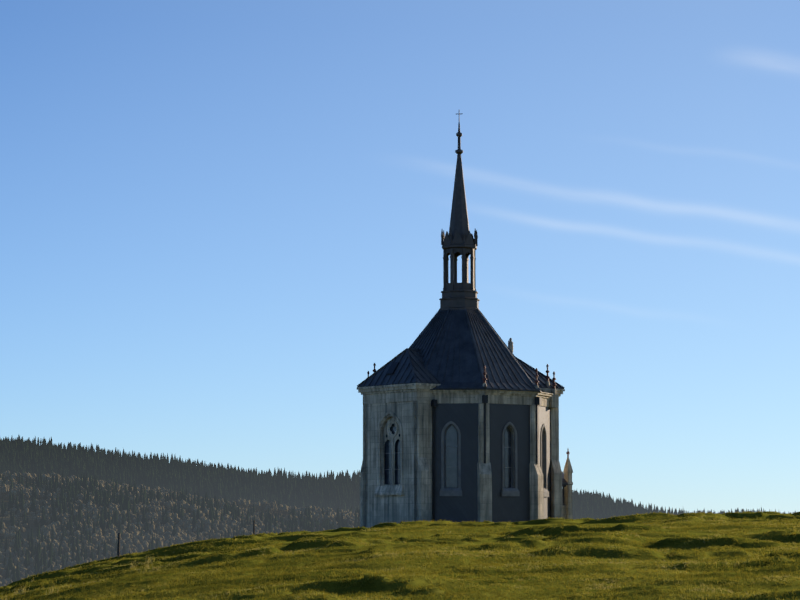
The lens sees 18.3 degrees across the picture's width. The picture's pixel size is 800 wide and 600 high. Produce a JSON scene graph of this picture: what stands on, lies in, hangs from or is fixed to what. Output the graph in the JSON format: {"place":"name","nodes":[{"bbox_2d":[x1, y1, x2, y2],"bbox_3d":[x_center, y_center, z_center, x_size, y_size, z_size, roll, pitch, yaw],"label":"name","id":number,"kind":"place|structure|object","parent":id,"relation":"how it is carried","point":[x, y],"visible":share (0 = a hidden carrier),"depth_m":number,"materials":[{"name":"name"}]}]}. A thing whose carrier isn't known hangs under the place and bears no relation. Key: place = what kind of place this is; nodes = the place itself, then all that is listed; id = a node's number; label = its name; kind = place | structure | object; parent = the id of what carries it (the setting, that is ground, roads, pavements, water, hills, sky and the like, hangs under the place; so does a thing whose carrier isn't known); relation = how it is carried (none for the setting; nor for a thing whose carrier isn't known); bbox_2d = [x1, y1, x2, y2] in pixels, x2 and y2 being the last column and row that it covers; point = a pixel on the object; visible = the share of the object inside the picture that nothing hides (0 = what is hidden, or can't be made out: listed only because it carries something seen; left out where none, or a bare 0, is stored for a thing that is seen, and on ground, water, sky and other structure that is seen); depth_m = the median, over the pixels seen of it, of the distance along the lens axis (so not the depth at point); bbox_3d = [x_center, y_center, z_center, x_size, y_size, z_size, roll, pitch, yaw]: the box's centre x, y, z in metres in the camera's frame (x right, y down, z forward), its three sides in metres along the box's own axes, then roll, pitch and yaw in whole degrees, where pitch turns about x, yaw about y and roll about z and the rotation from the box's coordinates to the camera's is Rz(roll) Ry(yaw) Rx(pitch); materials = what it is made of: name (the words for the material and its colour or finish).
{"place":"outdoors","nodes":[
{"label":"outdoors","id":0,"kind":"place"},
{"bbox_2d":[0,494,799,599],"bbox_3d":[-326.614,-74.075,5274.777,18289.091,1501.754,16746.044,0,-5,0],"label":"ground","id":1,"kind":"structure","parent":0,"point":[291,539],"depth_m":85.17,"materials":[{"name":"green plant"}]},
{"bbox_2d":[117,533,119,556],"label":"fence post","id":2,"kind":"object","parent":1,"relation":"on","point":[118,549],"visible":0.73,"depth_m":115.77,"materials":[{"name":"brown wood"}]},
{"bbox_2d":[0,470,357,586],"bbox_3d":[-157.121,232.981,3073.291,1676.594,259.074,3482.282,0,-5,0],"label":"forest broadleaf","id":3,"kind":"object","parent":1,"relation":"on","point":[138,542],"visible":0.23,"depth_m":2340.14,"materials":[{"name":"green plant"}]},
{"bbox_2d":[0,435,795,583],"bbox_3d":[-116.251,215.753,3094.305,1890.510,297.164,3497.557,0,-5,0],"label":"forest spruce","id":4,"kind":"object","parent":1,"relation":"on","point":[210,481],"visible":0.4,"depth_m":4050.99,"materials":[{"name":"green plant"}]},
{"bbox_2d":[357,338,572,527],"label":"stone walls","id":5,"kind":"structure","parent":1,"relation":"on","point":[405,410],"depth_m":144.93,"materials":[{"name":"grey stone"}]},
{"bbox_2d":[385,436,511,486],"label":"window panes","id":6,"kind":"structure","parent":5,"relation":"attached to","point":[456,446],"depth_m":144.91,"materials":[{"name":"black glass"}]},
{"bbox_2d":[439,112,479,310],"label":"steeple","id":7,"kind":"object","parent":5,"relation":"attached to","point":[457,240],"visible":0.94,"depth_m":148.89,"materials":[{"name":"grey metal"}]},
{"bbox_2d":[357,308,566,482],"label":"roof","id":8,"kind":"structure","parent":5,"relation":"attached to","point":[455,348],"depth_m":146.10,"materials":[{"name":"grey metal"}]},
{"bbox_2d":[367,363,569,458],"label":"finials","id":9,"kind":"object","parent":5,"relation":"attached to","point":[536,381],"visible":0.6,"depth_m":148.31,"materials":[{"name":"grey stone"}]},
{"bbox_2d":[440,421,548,496],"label":"window frames","id":10,"kind":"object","parent":5,"relation":"attached to","point":[515,491],"visible":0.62,"depth_m":144.35,"materials":[{"name":"grey stone"}]},
{"bbox_2d":[0,0,799,513],"label":"sky","id":11,"kind":"structure","parent":0,"point":[218,218],"materials":[{"name":"blue"}]},
{"bbox_2d":[360,362,572,520],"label":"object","id":12,"kind":"object","parent":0,"point":[394,366],"visible":0.29,"depth_m":143.84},
{"bbox_2d":[435,403,550,522],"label":"wall","id":13,"kind":"structure","parent":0,"point":[463,417],"depth_m":144.00,"materials":[{"name":"paint"}]}
]}

